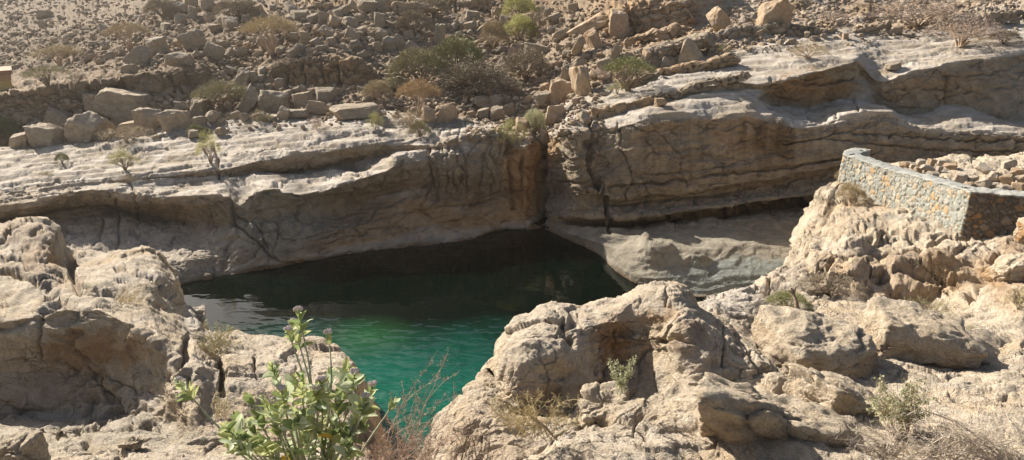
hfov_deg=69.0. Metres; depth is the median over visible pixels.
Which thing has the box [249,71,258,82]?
boulder
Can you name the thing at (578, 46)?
boulder
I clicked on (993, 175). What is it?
rock
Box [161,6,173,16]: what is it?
rock
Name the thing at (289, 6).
rock
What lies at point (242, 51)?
rock
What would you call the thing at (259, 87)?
boulder
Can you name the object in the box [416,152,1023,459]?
ground
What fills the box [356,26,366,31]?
rock
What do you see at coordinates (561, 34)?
rock
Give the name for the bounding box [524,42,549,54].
boulder
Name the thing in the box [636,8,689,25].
rock ledge
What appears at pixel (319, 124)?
bush
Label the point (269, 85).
rock
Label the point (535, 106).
rock
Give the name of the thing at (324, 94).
boulder
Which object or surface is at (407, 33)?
rock
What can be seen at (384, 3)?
rock
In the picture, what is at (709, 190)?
cliff terrain
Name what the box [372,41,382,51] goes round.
rock
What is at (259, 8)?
rock
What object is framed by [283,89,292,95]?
rock
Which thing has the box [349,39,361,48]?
rock
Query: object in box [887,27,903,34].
boulder
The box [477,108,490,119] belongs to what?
boulder
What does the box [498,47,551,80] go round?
shrub
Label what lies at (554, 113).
boulder
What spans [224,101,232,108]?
rock
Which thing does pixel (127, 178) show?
grass tuft
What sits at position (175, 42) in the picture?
rock
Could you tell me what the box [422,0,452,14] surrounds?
shrub
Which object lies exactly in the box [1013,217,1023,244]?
boulder
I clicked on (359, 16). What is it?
rock
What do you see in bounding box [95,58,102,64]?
rock
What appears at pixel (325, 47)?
rock
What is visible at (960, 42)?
shrub
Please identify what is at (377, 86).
shrub
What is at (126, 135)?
bush
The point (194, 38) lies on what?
boulder
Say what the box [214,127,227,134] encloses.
rock
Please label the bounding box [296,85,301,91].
rock
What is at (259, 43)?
rock
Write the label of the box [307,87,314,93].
rock
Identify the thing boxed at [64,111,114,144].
boulder
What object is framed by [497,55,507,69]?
rock
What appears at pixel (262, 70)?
rock
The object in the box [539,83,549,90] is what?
rock
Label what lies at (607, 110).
rock ledge
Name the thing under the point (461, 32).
rock
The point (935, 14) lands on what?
shrub
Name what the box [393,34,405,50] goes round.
boulder
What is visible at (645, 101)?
rock ledge
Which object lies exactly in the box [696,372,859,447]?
boulder
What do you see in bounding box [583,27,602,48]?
boulder
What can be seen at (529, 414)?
dry bush
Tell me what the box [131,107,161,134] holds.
boulder
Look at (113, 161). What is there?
sapling
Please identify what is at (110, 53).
boulder
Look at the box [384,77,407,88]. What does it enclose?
shrub
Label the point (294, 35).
rock
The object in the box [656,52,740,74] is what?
rock ledge
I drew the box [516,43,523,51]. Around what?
rock
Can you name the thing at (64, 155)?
bush
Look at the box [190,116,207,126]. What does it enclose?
boulder
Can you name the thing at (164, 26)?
rock
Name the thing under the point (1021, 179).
rock
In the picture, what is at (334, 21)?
rock
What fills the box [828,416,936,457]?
dead brushwood
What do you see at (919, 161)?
rock
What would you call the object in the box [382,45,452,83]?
shrub
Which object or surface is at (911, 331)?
boulder
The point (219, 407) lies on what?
dry bush
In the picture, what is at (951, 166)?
rock
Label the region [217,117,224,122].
rock
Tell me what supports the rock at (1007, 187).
on the ground at (898, 253)
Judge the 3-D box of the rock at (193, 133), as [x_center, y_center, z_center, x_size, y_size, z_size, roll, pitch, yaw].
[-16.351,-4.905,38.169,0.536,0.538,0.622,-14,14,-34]
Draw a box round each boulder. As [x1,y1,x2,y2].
[0,430,50,459]
[9,132,30,148]
[22,123,67,147]
[36,10,53,16]
[43,107,72,127]
[51,429,67,440]
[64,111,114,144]
[78,54,96,64]
[82,93,96,112]
[91,87,151,123]
[105,51,115,57]
[117,436,151,449]
[118,120,134,133]
[120,64,138,73]
[123,46,151,64]
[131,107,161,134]
[145,36,168,55]
[155,109,190,131]
[165,52,194,66]
[173,100,189,110]
[177,29,206,48]
[188,5,197,20]
[189,97,205,118]
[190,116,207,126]
[191,305,205,324]
[202,41,224,59]
[205,110,219,122]
[234,67,249,85]
[235,83,258,113]
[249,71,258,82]
[254,83,264,92]
[258,90,289,113]
[274,78,285,87]
[276,106,289,120]
[289,109,309,118]
[291,91,313,108]
[300,32,311,44]
[306,100,329,114]
[315,87,337,101]
[318,25,333,37]
[329,102,380,119]
[348,0,357,12]
[362,95,373,102]
[374,12,385,28]
[382,36,396,51]
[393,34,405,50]
[404,40,421,53]
[421,106,435,121]
[434,23,445,44]
[436,105,456,122]
[469,95,489,107]
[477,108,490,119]
[486,280,778,416]
[489,105,504,120]
[503,103,514,115]
[514,117,528,132]
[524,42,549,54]
[539,130,548,143]
[545,105,565,125]
[549,78,573,103]
[560,63,571,80]
[566,11,606,37]
[569,65,591,96]
[571,35,584,55]
[573,381,628,429]
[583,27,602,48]
[595,57,612,66]
[608,8,629,38]
[609,44,622,60]
[654,98,666,106]
[660,56,672,66]
[677,38,703,63]
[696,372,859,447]
[706,6,731,31]
[711,302,750,319]
[750,305,876,380]
[756,0,794,29]
[761,372,787,394]
[781,363,893,417]
[855,296,987,370]
[884,62,901,69]
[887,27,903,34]
[965,328,1012,364]
[981,253,1023,284]
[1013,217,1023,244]
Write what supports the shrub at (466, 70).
on the hillside terrain at (307, 69)
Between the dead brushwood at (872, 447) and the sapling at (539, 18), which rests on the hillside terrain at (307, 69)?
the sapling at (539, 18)
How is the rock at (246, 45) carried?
on the hillside terrain at (307, 69)
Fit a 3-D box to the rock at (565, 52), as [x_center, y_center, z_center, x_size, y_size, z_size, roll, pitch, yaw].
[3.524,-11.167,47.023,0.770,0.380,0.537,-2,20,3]
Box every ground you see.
[0,216,393,459]
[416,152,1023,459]
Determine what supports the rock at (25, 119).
on the hillside terrain at (307, 69)
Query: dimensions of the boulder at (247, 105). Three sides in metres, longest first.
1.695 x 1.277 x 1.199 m
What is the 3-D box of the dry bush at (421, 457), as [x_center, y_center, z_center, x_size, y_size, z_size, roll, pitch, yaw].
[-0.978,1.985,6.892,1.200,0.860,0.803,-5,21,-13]
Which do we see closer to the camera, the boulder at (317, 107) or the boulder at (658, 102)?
the boulder at (658, 102)
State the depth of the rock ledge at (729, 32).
44.78 m
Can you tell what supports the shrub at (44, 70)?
on the hillside terrain at (307, 69)
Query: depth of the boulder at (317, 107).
40.18 m
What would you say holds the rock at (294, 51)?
on the hillside terrain at (307, 69)
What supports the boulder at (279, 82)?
on the hillside terrain at (307, 69)
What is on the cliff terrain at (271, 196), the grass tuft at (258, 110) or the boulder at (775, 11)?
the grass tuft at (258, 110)
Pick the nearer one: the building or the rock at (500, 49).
the building
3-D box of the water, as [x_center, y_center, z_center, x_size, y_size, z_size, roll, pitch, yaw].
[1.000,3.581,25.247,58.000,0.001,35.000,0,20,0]
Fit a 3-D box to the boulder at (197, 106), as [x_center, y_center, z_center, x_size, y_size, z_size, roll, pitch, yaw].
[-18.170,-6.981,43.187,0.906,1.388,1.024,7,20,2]
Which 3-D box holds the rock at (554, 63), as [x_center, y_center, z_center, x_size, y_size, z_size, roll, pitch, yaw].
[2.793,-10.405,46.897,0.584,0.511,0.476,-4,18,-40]
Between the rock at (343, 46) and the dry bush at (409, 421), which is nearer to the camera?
the dry bush at (409, 421)
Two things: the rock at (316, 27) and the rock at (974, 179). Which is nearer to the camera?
the rock at (974, 179)
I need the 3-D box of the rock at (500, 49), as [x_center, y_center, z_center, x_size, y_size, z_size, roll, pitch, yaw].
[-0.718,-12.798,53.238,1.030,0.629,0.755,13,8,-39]
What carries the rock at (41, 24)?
on the hillside terrain at (307, 69)
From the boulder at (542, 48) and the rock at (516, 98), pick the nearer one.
the rock at (516, 98)
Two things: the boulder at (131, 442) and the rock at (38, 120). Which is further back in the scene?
the rock at (38, 120)
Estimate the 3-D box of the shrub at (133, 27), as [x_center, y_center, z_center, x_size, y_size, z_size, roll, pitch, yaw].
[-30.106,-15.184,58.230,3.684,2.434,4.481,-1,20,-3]
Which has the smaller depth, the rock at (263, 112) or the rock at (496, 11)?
the rock at (263, 112)
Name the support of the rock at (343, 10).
on the hillside terrain at (307, 69)
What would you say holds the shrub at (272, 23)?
on the hillside terrain at (307, 69)
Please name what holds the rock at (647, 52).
on the hillside terrain at (307, 69)
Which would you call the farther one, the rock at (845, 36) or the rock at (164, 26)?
the rock at (164, 26)
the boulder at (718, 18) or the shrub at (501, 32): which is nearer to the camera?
the boulder at (718, 18)
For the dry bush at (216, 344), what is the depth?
11.90 m
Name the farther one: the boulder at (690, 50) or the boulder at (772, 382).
the boulder at (690, 50)
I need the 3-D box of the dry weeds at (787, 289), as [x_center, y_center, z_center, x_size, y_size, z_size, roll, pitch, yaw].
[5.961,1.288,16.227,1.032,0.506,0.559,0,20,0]
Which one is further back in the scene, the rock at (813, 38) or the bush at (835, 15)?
the bush at (835, 15)
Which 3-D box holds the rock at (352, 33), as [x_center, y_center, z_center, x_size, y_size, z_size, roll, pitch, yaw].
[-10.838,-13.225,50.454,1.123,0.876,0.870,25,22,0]
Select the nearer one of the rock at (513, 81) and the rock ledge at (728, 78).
the rock ledge at (728, 78)
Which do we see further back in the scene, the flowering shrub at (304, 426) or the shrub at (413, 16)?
the shrub at (413, 16)
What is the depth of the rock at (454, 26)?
56.76 m
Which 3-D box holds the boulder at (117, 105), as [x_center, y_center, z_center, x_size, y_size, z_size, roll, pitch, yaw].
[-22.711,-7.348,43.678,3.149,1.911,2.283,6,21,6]
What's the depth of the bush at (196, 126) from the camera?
38.55 m
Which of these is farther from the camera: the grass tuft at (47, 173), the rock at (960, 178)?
the grass tuft at (47, 173)
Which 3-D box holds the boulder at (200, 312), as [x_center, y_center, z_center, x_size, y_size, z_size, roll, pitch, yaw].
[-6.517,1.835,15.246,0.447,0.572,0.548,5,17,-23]
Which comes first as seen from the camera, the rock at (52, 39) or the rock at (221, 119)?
the rock at (221, 119)
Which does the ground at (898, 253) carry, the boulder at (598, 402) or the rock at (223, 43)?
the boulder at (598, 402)
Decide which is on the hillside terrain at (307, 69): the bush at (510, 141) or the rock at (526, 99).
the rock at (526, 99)
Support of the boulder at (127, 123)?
on the cliff terrain at (271, 196)
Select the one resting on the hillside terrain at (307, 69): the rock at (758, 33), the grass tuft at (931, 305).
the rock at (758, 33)
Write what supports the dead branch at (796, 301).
on the ground at (898, 253)
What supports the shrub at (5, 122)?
on the hillside terrain at (307, 69)
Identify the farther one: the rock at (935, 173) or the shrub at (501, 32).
the shrub at (501, 32)
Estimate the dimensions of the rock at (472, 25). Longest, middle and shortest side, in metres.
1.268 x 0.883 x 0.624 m
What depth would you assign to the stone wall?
20.16 m
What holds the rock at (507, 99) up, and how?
on the hillside terrain at (307, 69)
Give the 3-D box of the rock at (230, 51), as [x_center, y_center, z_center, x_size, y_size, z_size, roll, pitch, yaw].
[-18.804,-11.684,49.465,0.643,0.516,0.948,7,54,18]
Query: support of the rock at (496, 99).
on the hillside terrain at (307, 69)
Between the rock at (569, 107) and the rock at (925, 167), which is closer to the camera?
the rock at (925, 167)
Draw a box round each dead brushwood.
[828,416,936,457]
[869,398,1023,459]
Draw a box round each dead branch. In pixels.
[531,418,557,440]
[788,287,798,308]
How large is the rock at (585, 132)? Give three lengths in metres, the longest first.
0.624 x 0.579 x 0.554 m
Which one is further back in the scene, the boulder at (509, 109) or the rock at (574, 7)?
the rock at (574, 7)
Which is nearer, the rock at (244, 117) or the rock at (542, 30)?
the rock at (244, 117)
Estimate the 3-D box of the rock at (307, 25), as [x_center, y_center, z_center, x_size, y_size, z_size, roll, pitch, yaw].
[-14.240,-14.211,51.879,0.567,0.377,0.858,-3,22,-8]
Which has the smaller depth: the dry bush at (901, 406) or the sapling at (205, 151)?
the dry bush at (901, 406)
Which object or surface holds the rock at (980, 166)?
on the ground at (898, 253)
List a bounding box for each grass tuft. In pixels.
[38,171,55,176]
[117,175,139,182]
[250,108,265,118]
[902,296,962,315]
[1004,285,1023,309]
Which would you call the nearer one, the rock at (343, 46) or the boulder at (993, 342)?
the boulder at (993, 342)
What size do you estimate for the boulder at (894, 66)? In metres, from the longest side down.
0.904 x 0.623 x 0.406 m
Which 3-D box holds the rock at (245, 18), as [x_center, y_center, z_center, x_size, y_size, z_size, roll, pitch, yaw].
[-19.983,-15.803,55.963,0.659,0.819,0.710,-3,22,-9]
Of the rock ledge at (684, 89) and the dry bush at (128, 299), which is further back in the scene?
the rock ledge at (684, 89)
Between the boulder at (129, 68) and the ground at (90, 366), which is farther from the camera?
the boulder at (129, 68)
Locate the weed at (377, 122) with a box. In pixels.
[364,111,384,129]
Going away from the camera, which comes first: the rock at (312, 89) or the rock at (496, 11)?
the rock at (312, 89)
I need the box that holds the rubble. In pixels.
[0,0,1023,148]
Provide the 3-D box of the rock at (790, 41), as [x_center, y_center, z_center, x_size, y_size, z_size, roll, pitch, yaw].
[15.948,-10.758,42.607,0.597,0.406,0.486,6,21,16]
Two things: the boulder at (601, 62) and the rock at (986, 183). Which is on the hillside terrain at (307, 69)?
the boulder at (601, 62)
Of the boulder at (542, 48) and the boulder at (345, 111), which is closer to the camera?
the boulder at (345, 111)
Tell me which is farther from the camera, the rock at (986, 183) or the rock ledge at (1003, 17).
the rock ledge at (1003, 17)
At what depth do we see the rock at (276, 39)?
49.81 m
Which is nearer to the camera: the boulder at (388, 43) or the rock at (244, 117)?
the rock at (244, 117)
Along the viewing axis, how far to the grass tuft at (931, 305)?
14.95 m
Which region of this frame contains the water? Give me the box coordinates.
[181,217,706,459]
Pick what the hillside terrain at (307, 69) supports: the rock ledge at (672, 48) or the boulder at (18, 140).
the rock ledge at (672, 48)
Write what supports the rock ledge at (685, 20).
on the hillside terrain at (307, 69)
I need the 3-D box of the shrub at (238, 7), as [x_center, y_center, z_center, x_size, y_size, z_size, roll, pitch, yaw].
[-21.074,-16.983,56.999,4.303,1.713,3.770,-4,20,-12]
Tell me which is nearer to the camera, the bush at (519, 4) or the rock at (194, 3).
the bush at (519, 4)
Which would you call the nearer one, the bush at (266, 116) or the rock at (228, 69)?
the bush at (266, 116)
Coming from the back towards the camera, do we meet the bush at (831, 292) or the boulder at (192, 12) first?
the boulder at (192, 12)
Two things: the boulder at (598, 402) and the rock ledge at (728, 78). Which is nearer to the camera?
the boulder at (598, 402)
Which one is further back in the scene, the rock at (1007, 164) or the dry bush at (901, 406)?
the rock at (1007, 164)
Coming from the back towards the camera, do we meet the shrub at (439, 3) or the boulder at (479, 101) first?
the shrub at (439, 3)
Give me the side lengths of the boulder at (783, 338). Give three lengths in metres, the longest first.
1.872 x 1.750 x 1.314 m
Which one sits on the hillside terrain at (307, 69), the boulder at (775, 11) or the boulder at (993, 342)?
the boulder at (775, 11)
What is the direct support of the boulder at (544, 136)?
on the cliff terrain at (271, 196)
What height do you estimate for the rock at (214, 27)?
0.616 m
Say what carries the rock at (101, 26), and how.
on the hillside terrain at (307, 69)
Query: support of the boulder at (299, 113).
on the cliff terrain at (271, 196)
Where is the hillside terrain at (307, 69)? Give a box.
[0,0,1023,146]
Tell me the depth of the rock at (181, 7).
62.95 m
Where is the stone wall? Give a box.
[838,148,1023,238]
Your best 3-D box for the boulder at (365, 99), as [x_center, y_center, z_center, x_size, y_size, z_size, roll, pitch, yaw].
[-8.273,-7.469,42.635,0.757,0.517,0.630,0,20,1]
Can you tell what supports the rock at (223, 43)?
on the hillside terrain at (307, 69)
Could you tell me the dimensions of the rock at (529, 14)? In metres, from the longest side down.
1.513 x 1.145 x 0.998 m
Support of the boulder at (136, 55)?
on the hillside terrain at (307, 69)
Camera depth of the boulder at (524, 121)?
37.07 m
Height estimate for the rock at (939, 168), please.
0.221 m
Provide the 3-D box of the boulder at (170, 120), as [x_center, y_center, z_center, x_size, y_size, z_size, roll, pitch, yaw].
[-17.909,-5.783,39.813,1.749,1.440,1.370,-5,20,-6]
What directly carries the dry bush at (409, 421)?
on the ground at (898, 253)
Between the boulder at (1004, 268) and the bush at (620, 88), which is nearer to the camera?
the boulder at (1004, 268)
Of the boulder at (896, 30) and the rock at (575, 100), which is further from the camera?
the boulder at (896, 30)
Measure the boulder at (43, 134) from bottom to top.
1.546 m
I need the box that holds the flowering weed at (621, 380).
[607,355,636,396]
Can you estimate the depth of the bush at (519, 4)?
60.65 m
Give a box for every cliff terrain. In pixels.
[0,109,548,284]
[539,21,1023,297]
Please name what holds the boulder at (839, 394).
on the ground at (898, 253)
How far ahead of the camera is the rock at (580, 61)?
44.44 m
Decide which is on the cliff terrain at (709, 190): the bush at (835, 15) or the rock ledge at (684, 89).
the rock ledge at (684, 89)
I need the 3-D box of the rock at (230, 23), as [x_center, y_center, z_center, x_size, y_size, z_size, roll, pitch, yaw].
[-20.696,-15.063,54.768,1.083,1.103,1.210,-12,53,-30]
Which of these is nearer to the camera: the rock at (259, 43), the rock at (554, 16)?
the rock at (259, 43)
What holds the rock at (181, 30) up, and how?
on the hillside terrain at (307, 69)
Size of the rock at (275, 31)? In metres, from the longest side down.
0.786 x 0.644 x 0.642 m
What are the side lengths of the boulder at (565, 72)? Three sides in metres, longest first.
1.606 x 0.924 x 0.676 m
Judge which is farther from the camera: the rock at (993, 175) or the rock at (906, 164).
the rock at (906, 164)
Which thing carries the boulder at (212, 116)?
on the cliff terrain at (271, 196)
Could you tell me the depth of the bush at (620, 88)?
37.46 m
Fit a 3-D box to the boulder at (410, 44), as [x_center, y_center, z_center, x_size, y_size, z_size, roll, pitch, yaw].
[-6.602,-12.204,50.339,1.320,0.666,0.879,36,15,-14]
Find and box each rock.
[13,112,23,120]
[22,115,30,123]
[34,117,41,123]
[38,20,45,27]
[50,37,57,42]
[88,41,98,45]
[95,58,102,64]
[98,23,105,30]
[100,41,109,49]
[101,132,111,139]
[119,49,125,54]
[160,22,170,31]
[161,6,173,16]
[172,2,187,13]
[172,39,181,46]
[174,13,187,24]
[178,27,186,34]
[184,0,197,6]
[188,129,198,138]
[192,50,201,57]
[200,0,214,9]
[205,13,213,22]
[209,24,221,31]
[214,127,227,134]
[217,40,231,46]
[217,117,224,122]
[221,16,237,30]
[222,93,230,101]
[223,47,236,57]
[224,65,235,73]
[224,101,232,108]
[230,110,240,119]
[235,40,242,45]
[236,46,248,56]
[239,112,249,121]
[241,14,250,22]
[243,42,250,48]
[249,4,265,16]
[250,36,256,42]
[253,51,261,57]
[256,35,270,48]
[257,66,266,74]
[257,111,266,120]
[258,74,264,81]
[265,83,271,89]
[269,4,275,10]
[269,28,278,34]
[269,35,278,43]
[275,46,283,54]
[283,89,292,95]
[284,1,297,13]
[284,14,293,21]
[286,44,300,58]
[288,32,298,39]
[290,10,309,19]
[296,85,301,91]
[303,23,311,28]
[306,12,318,22]
[307,48,317,53]
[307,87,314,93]
[309,37,321,46]
[311,24,320,32]
[316,45,327,51]
[317,11,329,26]
[323,2,333,8]
[326,37,336,45]
[326,48,335,52]
[327,15,341,27]
[333,5,350,16]
[340,43,346,49]
[341,16,357,28]
[344,26,359,39]
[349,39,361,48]
[354,14,362,20]
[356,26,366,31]
[357,0,377,12]
[357,50,368,57]
[372,0,388,6]
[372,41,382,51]
[375,28,387,40]
[377,98,384,104]
[385,20,394,27]
[404,30,413,38]
[407,23,418,31]
[425,41,432,46]
[450,22,458,29]
[455,30,463,36]
[463,21,476,29]
[465,10,479,19]
[467,110,475,116]
[489,94,503,105]
[491,7,501,18]
[496,46,507,53]
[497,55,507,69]
[500,14,510,24]
[501,75,515,83]
[502,95,509,102]
[505,117,515,126]
[511,86,521,93]
[513,96,519,101]
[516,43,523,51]
[521,13,533,20]
[522,96,530,103]
[530,104,538,110]
[531,90,549,105]
[535,77,545,82]
[537,27,546,36]
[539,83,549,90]
[543,7,552,16]
[547,12,563,24]
[547,26,553,33]
[551,29,567,40]
[551,60,560,67]
[555,44,563,50]
[559,128,567,134]
[562,50,570,55]
[564,102,576,111]
[567,3,578,12]
[571,96,583,104]
[573,56,586,66]
[578,110,590,124]
[580,127,590,140]
[582,52,590,58]
[642,48,651,58]
[754,29,763,36]
[776,40,784,44]
[785,38,795,44]
[804,31,809,37]
[809,19,815,26]
[809,36,818,40]
[842,33,848,39]
[899,161,909,167]
[913,167,922,172]
[916,158,925,166]
[920,164,935,170]
[926,171,939,176]
[927,158,936,165]
[935,166,943,171]
[937,159,947,165]
[943,163,957,169]
[953,173,968,182]
[964,182,974,186]
[967,176,978,182]
[975,161,993,173]
[975,179,992,187]
[988,171,1002,180]
[989,182,999,188]
[996,184,1012,190]
[999,174,1014,184]
[1000,159,1017,169]
[1010,167,1023,175]
[1011,182,1023,190]
[1017,176,1023,182]
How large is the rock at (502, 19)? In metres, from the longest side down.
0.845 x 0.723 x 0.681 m
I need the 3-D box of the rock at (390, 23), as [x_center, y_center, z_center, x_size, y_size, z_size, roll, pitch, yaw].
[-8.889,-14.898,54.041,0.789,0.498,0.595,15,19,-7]
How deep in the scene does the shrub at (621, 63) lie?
37.04 m
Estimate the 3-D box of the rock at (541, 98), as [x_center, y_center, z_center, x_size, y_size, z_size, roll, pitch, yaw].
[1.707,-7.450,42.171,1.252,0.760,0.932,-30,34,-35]
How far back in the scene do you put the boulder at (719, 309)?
14.55 m
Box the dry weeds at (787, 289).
[765,282,806,297]
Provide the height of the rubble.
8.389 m
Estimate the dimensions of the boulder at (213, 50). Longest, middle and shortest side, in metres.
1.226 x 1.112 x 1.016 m
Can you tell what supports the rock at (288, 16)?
on the hillside terrain at (307, 69)
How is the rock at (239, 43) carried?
on the hillside terrain at (307, 69)
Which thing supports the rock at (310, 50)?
on the hillside terrain at (307, 69)
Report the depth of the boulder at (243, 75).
44.46 m
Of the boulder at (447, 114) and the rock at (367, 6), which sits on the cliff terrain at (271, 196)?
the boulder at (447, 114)
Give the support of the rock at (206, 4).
on the hillside terrain at (307, 69)
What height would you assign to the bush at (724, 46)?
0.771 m
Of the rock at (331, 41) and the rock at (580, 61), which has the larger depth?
the rock at (331, 41)
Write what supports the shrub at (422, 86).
on the cliff terrain at (271, 196)
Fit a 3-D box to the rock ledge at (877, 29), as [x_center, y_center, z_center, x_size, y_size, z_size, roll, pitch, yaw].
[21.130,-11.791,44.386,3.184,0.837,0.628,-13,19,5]
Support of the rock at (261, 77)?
on the hillside terrain at (307, 69)
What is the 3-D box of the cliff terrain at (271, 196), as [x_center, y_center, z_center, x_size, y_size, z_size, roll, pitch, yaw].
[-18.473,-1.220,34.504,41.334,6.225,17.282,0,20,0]
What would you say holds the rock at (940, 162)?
on the ground at (898, 253)
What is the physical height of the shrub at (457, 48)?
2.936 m
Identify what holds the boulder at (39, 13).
on the hillside terrain at (307, 69)
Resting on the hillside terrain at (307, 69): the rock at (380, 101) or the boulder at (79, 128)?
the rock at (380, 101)
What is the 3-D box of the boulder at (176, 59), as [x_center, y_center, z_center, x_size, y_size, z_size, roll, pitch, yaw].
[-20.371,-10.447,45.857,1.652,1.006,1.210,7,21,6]
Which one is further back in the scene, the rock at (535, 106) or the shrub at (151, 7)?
the shrub at (151, 7)
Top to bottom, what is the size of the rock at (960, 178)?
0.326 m
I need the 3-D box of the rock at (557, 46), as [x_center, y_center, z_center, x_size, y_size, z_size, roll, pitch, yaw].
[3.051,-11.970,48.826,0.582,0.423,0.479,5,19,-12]
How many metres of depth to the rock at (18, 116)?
43.13 m
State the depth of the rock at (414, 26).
54.46 m
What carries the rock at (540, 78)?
on the hillside terrain at (307, 69)
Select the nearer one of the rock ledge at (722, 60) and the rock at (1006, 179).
the rock at (1006, 179)
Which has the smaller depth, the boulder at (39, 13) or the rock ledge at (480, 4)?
the rock ledge at (480, 4)
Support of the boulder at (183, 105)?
on the hillside terrain at (307, 69)
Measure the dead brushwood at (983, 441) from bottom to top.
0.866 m
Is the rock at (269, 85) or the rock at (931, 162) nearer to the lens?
the rock at (931, 162)
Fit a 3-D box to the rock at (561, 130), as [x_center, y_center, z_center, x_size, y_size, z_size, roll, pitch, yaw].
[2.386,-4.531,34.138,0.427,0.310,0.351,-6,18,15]
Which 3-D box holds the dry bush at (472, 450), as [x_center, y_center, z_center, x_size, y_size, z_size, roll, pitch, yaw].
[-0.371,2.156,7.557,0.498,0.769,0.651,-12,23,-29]
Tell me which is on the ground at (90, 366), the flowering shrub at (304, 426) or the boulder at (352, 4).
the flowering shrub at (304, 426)
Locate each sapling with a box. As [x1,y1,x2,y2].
[107,144,141,170]
[194,128,222,162]
[530,2,549,27]
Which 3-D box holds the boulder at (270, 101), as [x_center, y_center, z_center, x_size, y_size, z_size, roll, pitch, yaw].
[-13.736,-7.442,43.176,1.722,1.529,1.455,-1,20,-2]
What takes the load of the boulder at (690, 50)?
on the cliff terrain at (709, 190)
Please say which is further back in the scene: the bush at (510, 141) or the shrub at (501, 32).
the shrub at (501, 32)
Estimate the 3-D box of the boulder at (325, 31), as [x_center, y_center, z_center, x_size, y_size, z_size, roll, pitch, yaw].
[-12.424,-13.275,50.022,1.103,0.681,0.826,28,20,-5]
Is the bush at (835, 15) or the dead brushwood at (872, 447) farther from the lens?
the bush at (835, 15)
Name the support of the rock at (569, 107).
on the cliff terrain at (709, 190)
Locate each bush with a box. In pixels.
[52,152,70,163]
[94,124,154,140]
[109,277,159,303]
[185,124,204,134]
[193,319,243,357]
[210,389,232,420]
[254,114,273,121]
[307,116,324,129]
[342,416,475,459]
[370,347,460,459]
[388,108,432,126]
[407,120,432,136]
[450,406,495,459]
[487,388,586,440]
[492,117,530,145]
[497,13,537,41]
[498,0,537,19]
[524,108,547,134]
[589,66,610,80]
[605,81,630,93]
[716,42,732,53]
[792,271,867,301]
[817,10,850,20]
[836,182,866,205]
[865,375,935,434]
[986,30,1022,43]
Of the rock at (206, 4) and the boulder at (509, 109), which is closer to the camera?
the boulder at (509, 109)
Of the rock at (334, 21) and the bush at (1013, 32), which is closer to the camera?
the bush at (1013, 32)
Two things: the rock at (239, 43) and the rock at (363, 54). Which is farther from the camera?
the rock at (239, 43)
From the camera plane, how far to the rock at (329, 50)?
47.19 m
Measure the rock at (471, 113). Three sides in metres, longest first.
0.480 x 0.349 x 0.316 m
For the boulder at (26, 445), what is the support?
on the ground at (90, 366)
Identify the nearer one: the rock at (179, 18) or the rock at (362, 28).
the rock at (362, 28)
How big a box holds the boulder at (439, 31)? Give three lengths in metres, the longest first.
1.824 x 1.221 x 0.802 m
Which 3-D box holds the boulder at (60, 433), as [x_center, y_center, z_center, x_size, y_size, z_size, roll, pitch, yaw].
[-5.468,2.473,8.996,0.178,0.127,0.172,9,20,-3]
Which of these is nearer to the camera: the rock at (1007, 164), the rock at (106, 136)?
the rock at (1007, 164)
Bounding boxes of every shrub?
[0,115,21,139]
[19,65,71,86]
[26,43,85,65]
[65,70,88,83]
[100,19,151,51]
[141,0,180,19]
[173,305,399,459]
[185,77,247,112]
[210,0,259,18]
[235,11,299,55]
[361,78,392,99]
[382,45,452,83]
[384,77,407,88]
[393,9,432,34]
[394,77,441,115]
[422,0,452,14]
[427,33,487,76]
[432,59,523,99]
[477,18,510,48]
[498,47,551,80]
[600,52,656,91]
[786,40,830,59]
[863,0,970,28]
[916,9,1013,47]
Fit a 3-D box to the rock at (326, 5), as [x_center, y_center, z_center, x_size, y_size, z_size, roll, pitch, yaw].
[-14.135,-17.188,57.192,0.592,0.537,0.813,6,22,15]
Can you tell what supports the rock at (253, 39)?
on the hillside terrain at (307, 69)
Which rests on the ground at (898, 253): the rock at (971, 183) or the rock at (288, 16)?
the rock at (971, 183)
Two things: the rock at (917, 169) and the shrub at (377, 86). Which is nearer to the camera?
the rock at (917, 169)
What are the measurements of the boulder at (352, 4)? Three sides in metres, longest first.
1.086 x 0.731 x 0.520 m
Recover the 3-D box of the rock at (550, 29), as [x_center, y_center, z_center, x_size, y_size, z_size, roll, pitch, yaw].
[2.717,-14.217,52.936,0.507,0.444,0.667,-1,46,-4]
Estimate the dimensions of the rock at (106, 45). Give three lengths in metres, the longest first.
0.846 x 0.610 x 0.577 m
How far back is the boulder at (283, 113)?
39.31 m
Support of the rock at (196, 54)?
on the hillside terrain at (307, 69)
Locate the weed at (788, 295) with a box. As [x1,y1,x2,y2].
[766,290,815,311]
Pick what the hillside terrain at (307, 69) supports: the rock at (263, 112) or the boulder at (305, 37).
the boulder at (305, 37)
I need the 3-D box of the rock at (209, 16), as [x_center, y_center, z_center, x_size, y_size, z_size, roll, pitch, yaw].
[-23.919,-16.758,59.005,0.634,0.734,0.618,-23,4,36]
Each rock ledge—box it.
[376,1,445,13]
[455,0,491,8]
[591,102,625,117]
[620,32,719,56]
[620,70,660,88]
[621,22,691,45]
[626,94,654,108]
[631,14,695,31]
[632,0,690,17]
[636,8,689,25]
[655,84,699,99]
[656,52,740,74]
[689,71,752,93]
[716,21,785,39]
[847,20,891,34]
[941,10,1019,28]
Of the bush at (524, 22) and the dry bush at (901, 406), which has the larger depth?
the bush at (524, 22)
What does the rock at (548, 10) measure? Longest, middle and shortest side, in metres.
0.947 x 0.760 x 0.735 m
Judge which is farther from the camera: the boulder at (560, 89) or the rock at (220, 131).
the boulder at (560, 89)
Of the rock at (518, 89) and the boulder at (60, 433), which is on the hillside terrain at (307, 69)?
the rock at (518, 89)
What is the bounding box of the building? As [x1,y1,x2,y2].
[0,66,12,91]
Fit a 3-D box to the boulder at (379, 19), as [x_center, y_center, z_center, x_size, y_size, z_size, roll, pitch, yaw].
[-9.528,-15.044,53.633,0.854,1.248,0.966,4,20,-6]

